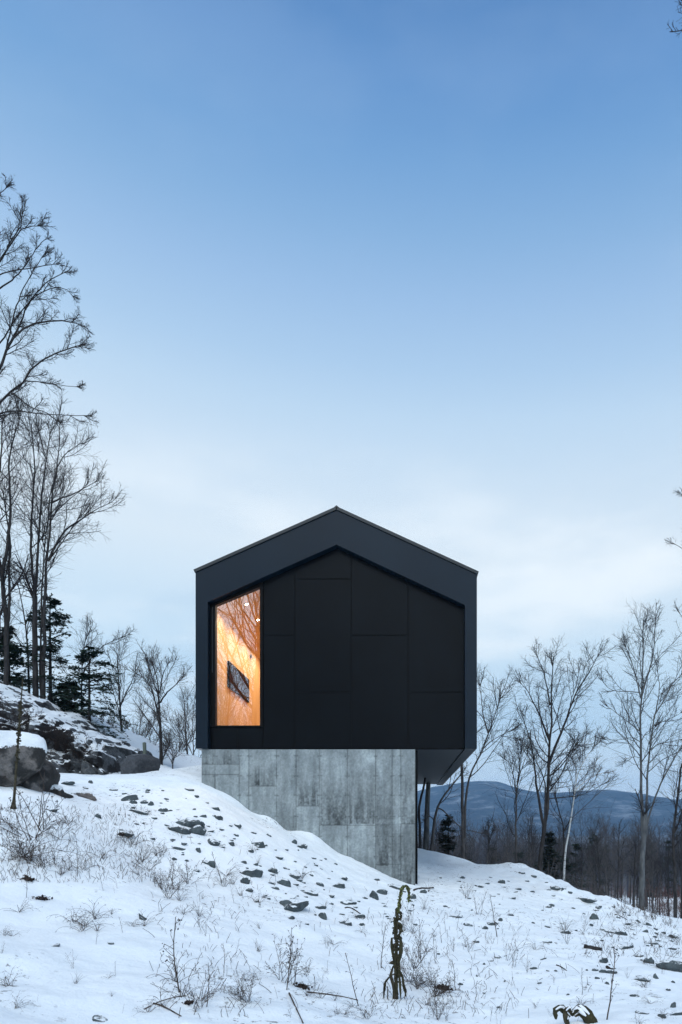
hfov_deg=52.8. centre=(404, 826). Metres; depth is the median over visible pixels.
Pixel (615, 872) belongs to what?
valley tree
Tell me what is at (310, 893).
stone
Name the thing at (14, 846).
dead weed
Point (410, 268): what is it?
sky
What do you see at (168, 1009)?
fallen stick
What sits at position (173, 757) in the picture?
bare tree
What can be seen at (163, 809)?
stone
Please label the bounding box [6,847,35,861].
dead weed
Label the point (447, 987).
dead weed
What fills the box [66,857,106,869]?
dead weed
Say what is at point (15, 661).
hemlock tree
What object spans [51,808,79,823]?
dead weed
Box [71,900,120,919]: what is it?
dead weed
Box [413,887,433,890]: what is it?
fallen stick
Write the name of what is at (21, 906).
dead weed
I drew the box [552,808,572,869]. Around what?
valley tree
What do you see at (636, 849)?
valley tree
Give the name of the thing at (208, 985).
dead weed
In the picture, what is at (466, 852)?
valley tree
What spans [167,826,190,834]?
stone
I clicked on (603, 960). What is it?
stone
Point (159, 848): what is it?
dead weed
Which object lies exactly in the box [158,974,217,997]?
dead weed
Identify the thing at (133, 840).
dead weed
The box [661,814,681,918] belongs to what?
bare tree
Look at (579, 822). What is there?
valley tree
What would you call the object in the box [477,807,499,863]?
bare tree
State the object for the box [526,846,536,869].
valley tree
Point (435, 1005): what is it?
dead weed
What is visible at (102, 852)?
dead weed
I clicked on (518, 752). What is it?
bare tree
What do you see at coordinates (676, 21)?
bare tree
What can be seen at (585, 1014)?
mullein rosette
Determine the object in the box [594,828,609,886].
valley tree
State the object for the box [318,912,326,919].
stone
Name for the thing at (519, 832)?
valley tree
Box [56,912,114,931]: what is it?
dead weed
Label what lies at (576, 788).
bare tree
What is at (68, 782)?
stone
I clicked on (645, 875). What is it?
valley tree
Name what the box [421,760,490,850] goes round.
bare tree
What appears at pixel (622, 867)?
valley tree
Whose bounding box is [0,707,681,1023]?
ground
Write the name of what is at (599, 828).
valley tree
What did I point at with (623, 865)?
valley tree
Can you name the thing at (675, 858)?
valley tree
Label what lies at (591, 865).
valley tree
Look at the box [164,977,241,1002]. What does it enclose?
dead weed
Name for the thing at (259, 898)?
dead weed
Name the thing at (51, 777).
boulder
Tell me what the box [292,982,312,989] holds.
leaf clump
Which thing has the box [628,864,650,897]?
bare tree
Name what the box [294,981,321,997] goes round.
dead weed
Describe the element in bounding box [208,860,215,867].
stone
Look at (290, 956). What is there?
dead weed
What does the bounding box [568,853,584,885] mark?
valley tree
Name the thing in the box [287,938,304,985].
dead weed
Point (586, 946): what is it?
fallen log
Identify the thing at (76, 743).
rock outcrop
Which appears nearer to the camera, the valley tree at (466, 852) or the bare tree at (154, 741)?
the bare tree at (154, 741)
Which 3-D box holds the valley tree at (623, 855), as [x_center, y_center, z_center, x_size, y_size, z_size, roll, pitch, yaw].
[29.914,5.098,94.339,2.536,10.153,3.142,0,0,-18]
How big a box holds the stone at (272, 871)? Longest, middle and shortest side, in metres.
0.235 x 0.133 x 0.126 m
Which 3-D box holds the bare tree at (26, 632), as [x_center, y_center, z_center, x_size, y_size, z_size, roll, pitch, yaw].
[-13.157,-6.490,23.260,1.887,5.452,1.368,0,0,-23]
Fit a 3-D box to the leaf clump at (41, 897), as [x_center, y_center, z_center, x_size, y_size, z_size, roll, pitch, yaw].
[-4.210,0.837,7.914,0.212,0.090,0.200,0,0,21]
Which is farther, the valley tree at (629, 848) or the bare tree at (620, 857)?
the valley tree at (629, 848)
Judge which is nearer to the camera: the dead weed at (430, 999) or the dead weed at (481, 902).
the dead weed at (430, 999)
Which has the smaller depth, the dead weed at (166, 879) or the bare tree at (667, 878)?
the dead weed at (166, 879)
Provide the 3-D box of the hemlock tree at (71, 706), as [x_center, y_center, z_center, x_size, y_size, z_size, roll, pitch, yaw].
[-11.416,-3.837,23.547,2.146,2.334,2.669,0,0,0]
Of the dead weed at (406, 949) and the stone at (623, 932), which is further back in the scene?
the stone at (623, 932)
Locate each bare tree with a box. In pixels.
[0,173,99,440]
[0,376,62,684]
[0,383,127,698]
[0,559,48,692]
[54,610,138,709]
[93,633,145,729]
[100,711,116,726]
[116,638,193,764]
[116,686,166,737]
[123,720,148,736]
[132,719,177,745]
[149,681,195,753]
[157,736,188,768]
[162,714,194,751]
[167,690,201,757]
[418,778,425,848]
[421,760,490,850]
[423,783,430,849]
[430,821,445,849]
[460,662,540,858]
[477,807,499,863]
[485,725,543,862]
[503,633,620,871]
[519,811,560,871]
[530,776,586,879]
[543,826,581,882]
[555,717,626,880]
[577,827,607,894]
[586,859,607,890]
[595,598,681,909]
[596,859,620,895]
[600,820,634,898]
[624,835,660,906]
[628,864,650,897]
[649,852,676,911]
[657,849,672,916]
[659,725,681,917]
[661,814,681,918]
[664,487,681,615]
[667,0,681,37]
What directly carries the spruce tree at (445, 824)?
on the ground
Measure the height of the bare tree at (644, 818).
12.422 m
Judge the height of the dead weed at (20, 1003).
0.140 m
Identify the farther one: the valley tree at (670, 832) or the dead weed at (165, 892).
the valley tree at (670, 832)
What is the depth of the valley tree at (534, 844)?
48.38 m
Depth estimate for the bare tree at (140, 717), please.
30.05 m
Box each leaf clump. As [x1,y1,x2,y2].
[17,875,36,881]
[31,894,52,900]
[181,1000,193,1004]
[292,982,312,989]
[430,984,452,992]
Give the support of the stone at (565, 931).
on the ground
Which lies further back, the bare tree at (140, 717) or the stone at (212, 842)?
the bare tree at (140, 717)
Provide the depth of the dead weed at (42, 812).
9.29 m
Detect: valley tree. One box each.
[450,825,467,856]
[452,818,478,862]
[454,807,473,855]
[468,823,485,862]
[469,831,482,863]
[488,818,513,863]
[494,822,517,861]
[495,820,524,863]
[498,808,514,859]
[498,846,512,861]
[503,842,518,862]
[505,820,524,862]
[507,845,526,863]
[508,816,526,862]
[513,803,539,861]
[517,813,533,865]
[518,817,537,864]
[519,835,538,867]
[521,824,540,867]
[525,827,547,868]
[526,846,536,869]
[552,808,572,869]
[552,827,562,874]
[556,825,573,878]
[557,839,582,880]
[562,804,594,886]
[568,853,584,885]
[569,828,586,866]
[580,830,606,893]
[580,844,593,883]
[582,836,602,890]
[582,843,615,887]
[583,828,594,890]
[586,809,603,885]
[586,814,606,889]
[592,811,625,895]
[594,813,609,888]
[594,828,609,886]
[601,827,614,883]
[607,843,621,898]
[610,847,623,897]
[613,836,628,877]
[614,840,626,895]
[615,856,626,896]
[616,834,636,897]
[617,830,627,886]
[618,816,649,899]
[619,821,637,897]
[622,827,639,898]
[623,836,633,897]
[625,814,640,906]
[636,852,665,891]
[637,834,654,892]
[638,827,658,906]
[638,831,652,908]
[645,824,657,910]
[645,842,661,913]
[645,851,672,912]
[646,829,658,906]
[649,829,668,907]
[651,835,664,898]
[656,816,680,858]
[660,827,675,898]
[666,835,680,880]
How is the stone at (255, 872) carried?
on the ground
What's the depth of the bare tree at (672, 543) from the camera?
21.02 m
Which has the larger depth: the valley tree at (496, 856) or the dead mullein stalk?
the valley tree at (496, 856)
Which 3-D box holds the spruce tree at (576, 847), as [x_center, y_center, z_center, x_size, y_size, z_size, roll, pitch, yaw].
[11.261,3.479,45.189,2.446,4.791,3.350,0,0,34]
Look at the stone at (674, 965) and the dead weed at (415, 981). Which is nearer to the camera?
the dead weed at (415, 981)
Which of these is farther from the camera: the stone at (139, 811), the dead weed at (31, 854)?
the stone at (139, 811)
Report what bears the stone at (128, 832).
on the ground
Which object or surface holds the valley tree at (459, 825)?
on the ground
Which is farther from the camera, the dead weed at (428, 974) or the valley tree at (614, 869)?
the valley tree at (614, 869)
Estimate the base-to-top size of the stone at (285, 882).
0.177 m
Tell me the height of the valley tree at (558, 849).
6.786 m
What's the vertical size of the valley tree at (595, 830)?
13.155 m
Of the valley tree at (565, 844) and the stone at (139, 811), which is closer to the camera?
the stone at (139, 811)
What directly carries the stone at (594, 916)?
on the ground
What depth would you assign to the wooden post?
19.56 m
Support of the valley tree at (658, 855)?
on the ground
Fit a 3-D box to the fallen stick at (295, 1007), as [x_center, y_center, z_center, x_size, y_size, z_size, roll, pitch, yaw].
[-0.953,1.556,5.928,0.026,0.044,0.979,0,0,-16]
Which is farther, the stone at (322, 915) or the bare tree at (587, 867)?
the bare tree at (587, 867)
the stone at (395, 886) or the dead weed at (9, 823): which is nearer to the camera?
the dead weed at (9, 823)
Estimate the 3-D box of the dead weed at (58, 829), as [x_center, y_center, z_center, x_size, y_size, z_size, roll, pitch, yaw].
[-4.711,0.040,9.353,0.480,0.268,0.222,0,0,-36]
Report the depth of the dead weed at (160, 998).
5.50 m
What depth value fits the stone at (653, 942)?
10.78 m
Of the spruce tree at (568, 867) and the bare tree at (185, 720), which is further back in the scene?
the spruce tree at (568, 867)
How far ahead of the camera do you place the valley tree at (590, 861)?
48.16 m
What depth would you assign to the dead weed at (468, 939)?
9.05 m
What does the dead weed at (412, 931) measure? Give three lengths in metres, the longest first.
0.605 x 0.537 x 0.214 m
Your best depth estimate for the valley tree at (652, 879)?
37.60 m
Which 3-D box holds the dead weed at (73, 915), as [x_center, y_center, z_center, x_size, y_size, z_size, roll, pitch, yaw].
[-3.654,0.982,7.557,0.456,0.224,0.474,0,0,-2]
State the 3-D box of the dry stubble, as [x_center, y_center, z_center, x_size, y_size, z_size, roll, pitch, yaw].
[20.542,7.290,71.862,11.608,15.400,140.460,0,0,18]
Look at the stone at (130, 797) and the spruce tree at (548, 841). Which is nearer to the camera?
the stone at (130, 797)
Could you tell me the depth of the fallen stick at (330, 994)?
6.69 m
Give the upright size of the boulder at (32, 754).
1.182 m
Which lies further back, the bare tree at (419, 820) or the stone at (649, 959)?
the bare tree at (419, 820)
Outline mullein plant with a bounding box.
[383,885,410,998]
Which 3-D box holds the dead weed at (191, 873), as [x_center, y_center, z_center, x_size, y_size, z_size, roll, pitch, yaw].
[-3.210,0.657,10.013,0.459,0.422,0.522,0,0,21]
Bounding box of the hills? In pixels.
[418,781,681,835]
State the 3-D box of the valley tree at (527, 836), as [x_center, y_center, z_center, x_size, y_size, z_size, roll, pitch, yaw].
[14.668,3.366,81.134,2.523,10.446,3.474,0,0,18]
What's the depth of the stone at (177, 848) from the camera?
11.12 m
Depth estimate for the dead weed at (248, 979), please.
6.51 m
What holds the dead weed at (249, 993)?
on the ground
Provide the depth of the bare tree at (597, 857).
35.98 m
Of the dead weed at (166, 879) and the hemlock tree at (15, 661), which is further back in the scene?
the hemlock tree at (15, 661)
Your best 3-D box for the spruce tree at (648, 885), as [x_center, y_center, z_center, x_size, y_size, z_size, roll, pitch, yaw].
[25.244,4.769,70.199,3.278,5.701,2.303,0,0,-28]
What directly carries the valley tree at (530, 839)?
on the ground
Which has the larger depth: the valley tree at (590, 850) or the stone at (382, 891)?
the valley tree at (590, 850)
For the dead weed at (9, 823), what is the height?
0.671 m
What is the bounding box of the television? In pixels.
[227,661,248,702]
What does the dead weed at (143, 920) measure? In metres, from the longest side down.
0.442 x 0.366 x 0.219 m
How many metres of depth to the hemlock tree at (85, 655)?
22.45 m
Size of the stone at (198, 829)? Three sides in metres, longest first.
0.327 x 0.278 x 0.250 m
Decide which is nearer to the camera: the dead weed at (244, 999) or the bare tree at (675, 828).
the dead weed at (244, 999)
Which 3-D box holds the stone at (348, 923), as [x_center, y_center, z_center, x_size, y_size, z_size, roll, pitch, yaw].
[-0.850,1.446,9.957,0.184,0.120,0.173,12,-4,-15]
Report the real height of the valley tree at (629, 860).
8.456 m
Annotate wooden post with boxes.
[143,742,146,753]
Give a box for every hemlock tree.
[0,626,38,691]
[9,593,96,716]
[47,644,137,741]
[50,680,92,715]
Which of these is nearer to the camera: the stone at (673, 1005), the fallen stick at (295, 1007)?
the fallen stick at (295, 1007)
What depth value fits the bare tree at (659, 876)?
39.99 m
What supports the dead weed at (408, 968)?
on the ground
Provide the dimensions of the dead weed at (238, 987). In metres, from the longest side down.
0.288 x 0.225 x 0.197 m
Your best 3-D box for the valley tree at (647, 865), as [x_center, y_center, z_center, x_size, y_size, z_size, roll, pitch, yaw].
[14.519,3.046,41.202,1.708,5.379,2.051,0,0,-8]
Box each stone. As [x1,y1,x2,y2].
[61,781,74,784]
[92,1014,107,1021]
[118,828,133,836]
[121,794,138,800]
[129,809,148,814]
[139,913,146,920]
[158,808,167,811]
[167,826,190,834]
[171,846,184,850]
[175,817,204,827]
[190,825,206,835]
[207,838,219,845]
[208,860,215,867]
[240,877,249,883]
[241,868,262,877]
[251,842,264,847]
[268,868,277,873]
[277,879,290,886]
[279,899,308,911]
[289,873,300,878]
[300,890,317,895]
[315,906,326,908]
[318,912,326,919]
[333,883,344,888]
[340,899,356,904]
[343,921,351,925]
[369,891,378,899]
[377,889,387,894]
[388,884,403,889]
[449,914,462,917]
[487,921,497,925]
[550,886,566,889]
[560,930,570,933]
[579,897,596,902]
[589,913,598,919]
[599,957,607,962]
[599,969,616,973]
[600,928,617,932]
[606,941,633,949]
[614,930,627,935]
[634,976,650,981]
[635,1010,648,1013]
[643,956,653,963]
[644,941,657,944]
[655,959,681,971]
[670,1002,675,1007]
[670,1010,681,1014]
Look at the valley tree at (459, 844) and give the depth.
41.03 m
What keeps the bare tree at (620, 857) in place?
on the ground
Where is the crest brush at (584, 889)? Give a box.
[422,830,681,919]
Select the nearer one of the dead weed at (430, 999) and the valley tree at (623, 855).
the dead weed at (430, 999)
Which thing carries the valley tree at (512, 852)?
on the ground
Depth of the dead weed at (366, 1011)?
6.07 m
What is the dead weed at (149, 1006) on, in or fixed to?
on the ground
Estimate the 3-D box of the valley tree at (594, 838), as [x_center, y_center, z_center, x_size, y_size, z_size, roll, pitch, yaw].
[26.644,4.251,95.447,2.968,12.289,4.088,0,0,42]
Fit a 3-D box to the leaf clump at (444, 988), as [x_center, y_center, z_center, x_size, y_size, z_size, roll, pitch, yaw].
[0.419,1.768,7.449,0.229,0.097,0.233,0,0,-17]
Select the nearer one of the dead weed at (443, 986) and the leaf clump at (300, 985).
the leaf clump at (300, 985)
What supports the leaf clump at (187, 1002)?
on the ground
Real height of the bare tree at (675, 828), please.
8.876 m
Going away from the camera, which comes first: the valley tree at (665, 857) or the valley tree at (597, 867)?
the valley tree at (597, 867)
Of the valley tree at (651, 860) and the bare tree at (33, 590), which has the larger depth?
the valley tree at (651, 860)
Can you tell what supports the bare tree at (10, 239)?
on the ground
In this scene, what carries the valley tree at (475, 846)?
on the ground
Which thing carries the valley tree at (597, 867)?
on the ground
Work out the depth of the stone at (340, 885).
12.08 m
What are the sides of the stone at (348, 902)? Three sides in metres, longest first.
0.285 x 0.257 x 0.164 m
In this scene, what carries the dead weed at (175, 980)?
on the ground
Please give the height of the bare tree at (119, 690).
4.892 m
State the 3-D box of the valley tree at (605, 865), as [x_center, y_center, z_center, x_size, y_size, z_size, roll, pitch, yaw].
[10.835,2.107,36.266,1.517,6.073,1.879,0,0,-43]
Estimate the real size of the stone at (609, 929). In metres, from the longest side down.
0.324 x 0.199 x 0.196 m
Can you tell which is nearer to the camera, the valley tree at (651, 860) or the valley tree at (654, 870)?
the valley tree at (654, 870)
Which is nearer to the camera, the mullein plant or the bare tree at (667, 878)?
the mullein plant
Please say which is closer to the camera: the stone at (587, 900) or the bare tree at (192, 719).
the stone at (587, 900)
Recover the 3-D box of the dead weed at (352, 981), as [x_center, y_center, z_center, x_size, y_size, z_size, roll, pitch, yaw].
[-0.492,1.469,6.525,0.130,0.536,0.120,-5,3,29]
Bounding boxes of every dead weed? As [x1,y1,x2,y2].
[0,790,65,839]
[0,825,48,863]
[0,825,86,858]
[0,898,40,912]
[0,965,28,986]
[2,769,54,830]
[2,841,50,862]
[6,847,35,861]
[9,993,35,1011]
[16,841,63,866]
[42,821,76,837]
[46,906,93,923]
[47,838,71,865]
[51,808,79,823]
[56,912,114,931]
[65,911,101,929]
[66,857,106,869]
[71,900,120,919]
[82,843,121,858]
[116,829,132,842]
[120,829,159,844]
[124,845,165,871]
[128,909,161,926]
[136,999,165,1013]
[141,987,181,1006]
[146,948,212,983]
[150,837,175,855]
[152,868,186,898]
[154,863,173,887]
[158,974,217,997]
[161,884,192,901]
[162,917,181,992]
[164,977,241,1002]
[170,857,206,883]
[189,990,212,1007]
[191,901,213,916]
[205,964,212,1006]
[208,864,242,875]
[208,873,234,885]
[220,974,253,1001]
[228,971,255,1001]
[232,990,257,1004]
[238,973,258,983]
[241,891,272,907]
[264,933,312,982]
[281,925,296,989]
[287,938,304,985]
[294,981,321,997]
[309,985,339,1000]
[343,953,358,1005]
[351,1004,383,1018]
[377,925,385,967]
[390,956,422,982]
[401,912,410,929]
[401,966,439,989]
[403,924,429,934]
[403,935,432,967]
[405,971,429,987]
[405,992,444,1004]
[413,962,440,986]
[414,918,438,962]
[416,979,459,1000]
[425,991,453,1020]
[428,979,469,996]
[430,970,450,995]
[437,994,450,1019]
[459,882,473,898]
[459,929,483,951]
[469,888,486,914]
[489,895,497,936]
[554,915,572,929]
[558,923,572,944]
[606,949,618,1019]
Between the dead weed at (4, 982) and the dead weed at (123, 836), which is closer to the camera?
the dead weed at (4, 982)
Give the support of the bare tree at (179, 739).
on the ground
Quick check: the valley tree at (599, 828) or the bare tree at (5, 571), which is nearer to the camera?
the bare tree at (5, 571)
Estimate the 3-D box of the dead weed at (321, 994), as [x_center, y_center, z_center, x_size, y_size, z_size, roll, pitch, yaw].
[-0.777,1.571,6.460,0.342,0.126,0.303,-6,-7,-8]
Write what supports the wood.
on the ground
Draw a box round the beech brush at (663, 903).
[574,879,680,916]
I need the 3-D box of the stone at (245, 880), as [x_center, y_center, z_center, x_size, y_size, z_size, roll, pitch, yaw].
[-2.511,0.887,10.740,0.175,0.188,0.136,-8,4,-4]
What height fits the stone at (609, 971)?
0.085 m
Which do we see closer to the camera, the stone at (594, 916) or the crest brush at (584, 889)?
the stone at (594, 916)
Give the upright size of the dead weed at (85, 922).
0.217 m
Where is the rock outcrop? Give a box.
[0,680,152,774]
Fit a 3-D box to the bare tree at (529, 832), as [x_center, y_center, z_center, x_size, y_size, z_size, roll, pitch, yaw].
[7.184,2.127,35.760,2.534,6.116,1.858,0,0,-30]
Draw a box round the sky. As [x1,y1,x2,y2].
[0,0,681,798]
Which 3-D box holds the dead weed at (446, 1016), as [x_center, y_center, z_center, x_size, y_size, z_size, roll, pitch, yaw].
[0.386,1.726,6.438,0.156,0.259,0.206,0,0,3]
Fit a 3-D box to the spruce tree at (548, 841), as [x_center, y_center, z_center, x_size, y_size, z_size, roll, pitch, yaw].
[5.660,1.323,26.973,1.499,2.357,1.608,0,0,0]
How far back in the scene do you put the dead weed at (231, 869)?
10.84 m
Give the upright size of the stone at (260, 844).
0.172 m
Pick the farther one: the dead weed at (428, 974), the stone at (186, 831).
the stone at (186, 831)
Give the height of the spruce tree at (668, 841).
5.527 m
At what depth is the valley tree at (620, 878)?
82.06 m
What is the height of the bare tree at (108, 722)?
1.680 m
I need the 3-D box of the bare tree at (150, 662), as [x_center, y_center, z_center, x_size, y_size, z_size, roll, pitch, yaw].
[-8.804,-4.204,24.098,2.518,4.814,1.744,0,0,23]
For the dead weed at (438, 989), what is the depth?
7.22 m
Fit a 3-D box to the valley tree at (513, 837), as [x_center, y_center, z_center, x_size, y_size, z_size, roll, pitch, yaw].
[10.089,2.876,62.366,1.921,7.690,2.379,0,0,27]
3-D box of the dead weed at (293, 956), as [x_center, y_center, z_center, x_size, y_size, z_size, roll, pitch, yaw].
[-1.180,1.343,6.815,0.329,0.497,0.724,0,0,-34]
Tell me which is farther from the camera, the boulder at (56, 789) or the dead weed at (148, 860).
the boulder at (56, 789)
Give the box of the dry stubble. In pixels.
[0,802,681,1018]
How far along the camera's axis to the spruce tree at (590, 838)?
61.95 m
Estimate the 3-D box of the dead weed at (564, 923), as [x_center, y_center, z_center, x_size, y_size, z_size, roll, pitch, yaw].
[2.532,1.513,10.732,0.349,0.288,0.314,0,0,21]
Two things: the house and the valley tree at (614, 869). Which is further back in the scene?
the valley tree at (614, 869)
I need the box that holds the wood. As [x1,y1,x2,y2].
[418,812,680,897]
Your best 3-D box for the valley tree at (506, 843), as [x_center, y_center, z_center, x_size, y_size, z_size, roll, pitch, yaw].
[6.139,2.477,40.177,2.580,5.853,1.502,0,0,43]
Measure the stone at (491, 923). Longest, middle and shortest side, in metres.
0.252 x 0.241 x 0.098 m
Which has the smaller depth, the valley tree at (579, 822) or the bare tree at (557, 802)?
the bare tree at (557, 802)
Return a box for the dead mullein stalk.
[10,678,22,808]
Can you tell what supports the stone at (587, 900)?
on the ground
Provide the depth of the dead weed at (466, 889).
12.96 m
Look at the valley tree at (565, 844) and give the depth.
43.38 m
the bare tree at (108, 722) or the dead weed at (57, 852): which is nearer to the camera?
the dead weed at (57, 852)
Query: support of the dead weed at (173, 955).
on the ground
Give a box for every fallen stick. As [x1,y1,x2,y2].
[153,1002,180,1015]
[288,992,303,1022]
[307,991,357,1000]
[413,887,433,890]
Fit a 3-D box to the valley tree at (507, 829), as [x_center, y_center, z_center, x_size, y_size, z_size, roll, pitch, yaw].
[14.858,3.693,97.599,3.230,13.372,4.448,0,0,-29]
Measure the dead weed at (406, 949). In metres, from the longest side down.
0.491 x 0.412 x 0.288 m
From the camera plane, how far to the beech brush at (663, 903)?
41.39 m
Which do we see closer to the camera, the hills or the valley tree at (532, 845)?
the valley tree at (532, 845)
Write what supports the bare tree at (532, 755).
on the ground
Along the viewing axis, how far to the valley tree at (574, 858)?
62.27 m
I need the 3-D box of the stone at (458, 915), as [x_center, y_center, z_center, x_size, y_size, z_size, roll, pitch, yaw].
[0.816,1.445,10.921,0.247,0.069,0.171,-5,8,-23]
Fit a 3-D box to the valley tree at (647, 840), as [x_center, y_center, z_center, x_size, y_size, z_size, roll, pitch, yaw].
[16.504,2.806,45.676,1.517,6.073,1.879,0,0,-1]
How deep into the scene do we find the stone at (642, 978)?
7.73 m
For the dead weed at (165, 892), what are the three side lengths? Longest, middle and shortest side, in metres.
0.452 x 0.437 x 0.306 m
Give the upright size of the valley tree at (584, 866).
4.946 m
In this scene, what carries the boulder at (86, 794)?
on the ground
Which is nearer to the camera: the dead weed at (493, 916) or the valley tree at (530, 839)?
the dead weed at (493, 916)
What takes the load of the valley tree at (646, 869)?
on the ground
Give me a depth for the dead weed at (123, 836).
10.63 m
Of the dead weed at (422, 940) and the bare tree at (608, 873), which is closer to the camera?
the dead weed at (422, 940)
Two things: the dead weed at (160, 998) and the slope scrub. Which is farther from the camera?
the slope scrub
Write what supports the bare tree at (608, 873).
on the ground
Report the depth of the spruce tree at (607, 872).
74.82 m
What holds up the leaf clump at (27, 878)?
on the ground
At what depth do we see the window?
14.83 m
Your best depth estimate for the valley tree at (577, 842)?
103.30 m
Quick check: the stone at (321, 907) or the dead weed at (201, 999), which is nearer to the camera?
the dead weed at (201, 999)
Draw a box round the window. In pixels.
[210,581,262,726]
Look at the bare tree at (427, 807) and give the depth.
26.91 m
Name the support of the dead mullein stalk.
on the ground
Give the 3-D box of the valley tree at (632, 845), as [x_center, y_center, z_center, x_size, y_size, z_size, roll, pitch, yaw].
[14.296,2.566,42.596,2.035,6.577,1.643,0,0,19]
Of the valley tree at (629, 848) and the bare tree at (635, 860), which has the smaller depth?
the bare tree at (635, 860)
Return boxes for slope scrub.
[610,892,675,927]
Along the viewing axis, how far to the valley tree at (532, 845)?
53.70 m
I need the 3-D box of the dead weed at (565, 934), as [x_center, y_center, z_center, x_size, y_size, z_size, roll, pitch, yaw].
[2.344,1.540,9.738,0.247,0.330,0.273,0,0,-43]
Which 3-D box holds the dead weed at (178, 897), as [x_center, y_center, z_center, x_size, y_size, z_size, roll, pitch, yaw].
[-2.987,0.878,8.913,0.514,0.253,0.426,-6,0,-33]
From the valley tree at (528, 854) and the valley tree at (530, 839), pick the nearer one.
the valley tree at (528, 854)
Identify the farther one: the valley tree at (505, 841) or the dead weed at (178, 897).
the valley tree at (505, 841)
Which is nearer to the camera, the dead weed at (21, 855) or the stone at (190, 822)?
the dead weed at (21, 855)
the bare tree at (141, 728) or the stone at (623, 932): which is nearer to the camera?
the stone at (623, 932)
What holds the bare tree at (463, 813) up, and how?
on the ground
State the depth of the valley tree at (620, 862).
70.55 m
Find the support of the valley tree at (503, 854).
on the ground
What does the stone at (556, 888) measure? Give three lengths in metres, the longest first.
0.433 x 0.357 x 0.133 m
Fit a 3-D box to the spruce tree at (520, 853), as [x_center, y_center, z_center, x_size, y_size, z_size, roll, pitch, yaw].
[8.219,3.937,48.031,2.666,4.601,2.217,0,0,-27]
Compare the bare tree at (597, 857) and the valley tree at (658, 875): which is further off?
the valley tree at (658, 875)
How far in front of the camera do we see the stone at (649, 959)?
9.08 m
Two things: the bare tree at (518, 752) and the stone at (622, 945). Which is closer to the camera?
the stone at (622, 945)
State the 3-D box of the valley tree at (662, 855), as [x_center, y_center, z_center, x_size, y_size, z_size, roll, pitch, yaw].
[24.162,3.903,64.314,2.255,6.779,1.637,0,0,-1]
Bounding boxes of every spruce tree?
[436,815,461,857]
[513,849,524,862]
[533,831,567,880]
[552,857,579,885]
[566,843,590,890]
[580,834,612,895]
[598,845,620,895]
[636,845,660,897]
[653,840,680,897]
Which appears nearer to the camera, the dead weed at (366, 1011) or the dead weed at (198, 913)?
the dead weed at (366, 1011)
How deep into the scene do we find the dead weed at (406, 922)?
9.86 m
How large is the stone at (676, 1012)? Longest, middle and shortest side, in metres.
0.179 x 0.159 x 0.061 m
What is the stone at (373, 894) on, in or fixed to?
on the ground
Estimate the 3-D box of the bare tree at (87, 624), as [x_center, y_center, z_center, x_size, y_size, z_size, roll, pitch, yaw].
[-10.635,-5.201,23.396,2.888,4.800,2.178,0,0,0]
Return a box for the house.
[193,505,478,884]
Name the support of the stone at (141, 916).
on the ground
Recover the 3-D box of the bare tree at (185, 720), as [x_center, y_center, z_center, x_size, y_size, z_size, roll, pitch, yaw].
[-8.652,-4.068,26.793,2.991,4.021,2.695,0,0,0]
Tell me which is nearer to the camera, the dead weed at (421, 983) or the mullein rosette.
the mullein rosette
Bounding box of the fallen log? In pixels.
[584,944,601,950]
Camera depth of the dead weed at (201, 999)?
5.52 m
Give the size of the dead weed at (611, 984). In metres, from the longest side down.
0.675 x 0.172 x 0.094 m
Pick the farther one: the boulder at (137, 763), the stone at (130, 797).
the boulder at (137, 763)
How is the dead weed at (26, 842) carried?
on the ground
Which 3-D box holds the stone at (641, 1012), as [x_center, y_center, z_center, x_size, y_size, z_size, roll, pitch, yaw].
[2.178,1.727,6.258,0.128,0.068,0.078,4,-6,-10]
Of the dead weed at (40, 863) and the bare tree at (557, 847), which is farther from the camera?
the bare tree at (557, 847)
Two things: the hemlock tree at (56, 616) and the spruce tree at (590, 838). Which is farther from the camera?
the spruce tree at (590, 838)
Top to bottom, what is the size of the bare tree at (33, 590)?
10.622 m
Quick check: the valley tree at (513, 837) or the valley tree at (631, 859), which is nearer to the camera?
the valley tree at (631, 859)
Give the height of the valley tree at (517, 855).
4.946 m
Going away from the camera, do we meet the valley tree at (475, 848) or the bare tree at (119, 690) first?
the bare tree at (119, 690)
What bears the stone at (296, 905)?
on the ground
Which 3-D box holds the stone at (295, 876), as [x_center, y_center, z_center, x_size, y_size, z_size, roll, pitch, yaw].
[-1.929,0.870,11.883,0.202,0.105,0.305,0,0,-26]
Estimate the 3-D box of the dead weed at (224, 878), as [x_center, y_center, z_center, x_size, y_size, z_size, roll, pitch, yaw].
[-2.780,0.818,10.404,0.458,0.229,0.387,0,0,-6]
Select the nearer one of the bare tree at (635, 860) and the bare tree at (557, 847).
the bare tree at (635, 860)
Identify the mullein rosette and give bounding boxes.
[553,1004,597,1023]
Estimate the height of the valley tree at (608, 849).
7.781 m
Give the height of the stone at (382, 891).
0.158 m
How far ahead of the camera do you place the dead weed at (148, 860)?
9.90 m
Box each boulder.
[0,730,46,786]
[21,759,59,791]
[49,784,73,798]
[64,790,96,800]
[120,754,160,773]
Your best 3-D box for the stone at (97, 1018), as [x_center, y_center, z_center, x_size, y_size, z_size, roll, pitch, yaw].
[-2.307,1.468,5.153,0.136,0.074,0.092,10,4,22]
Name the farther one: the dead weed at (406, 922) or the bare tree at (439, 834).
the bare tree at (439, 834)
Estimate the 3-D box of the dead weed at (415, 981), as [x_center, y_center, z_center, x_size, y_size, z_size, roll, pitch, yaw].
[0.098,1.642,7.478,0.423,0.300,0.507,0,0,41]
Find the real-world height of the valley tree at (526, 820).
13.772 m
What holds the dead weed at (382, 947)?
on the ground

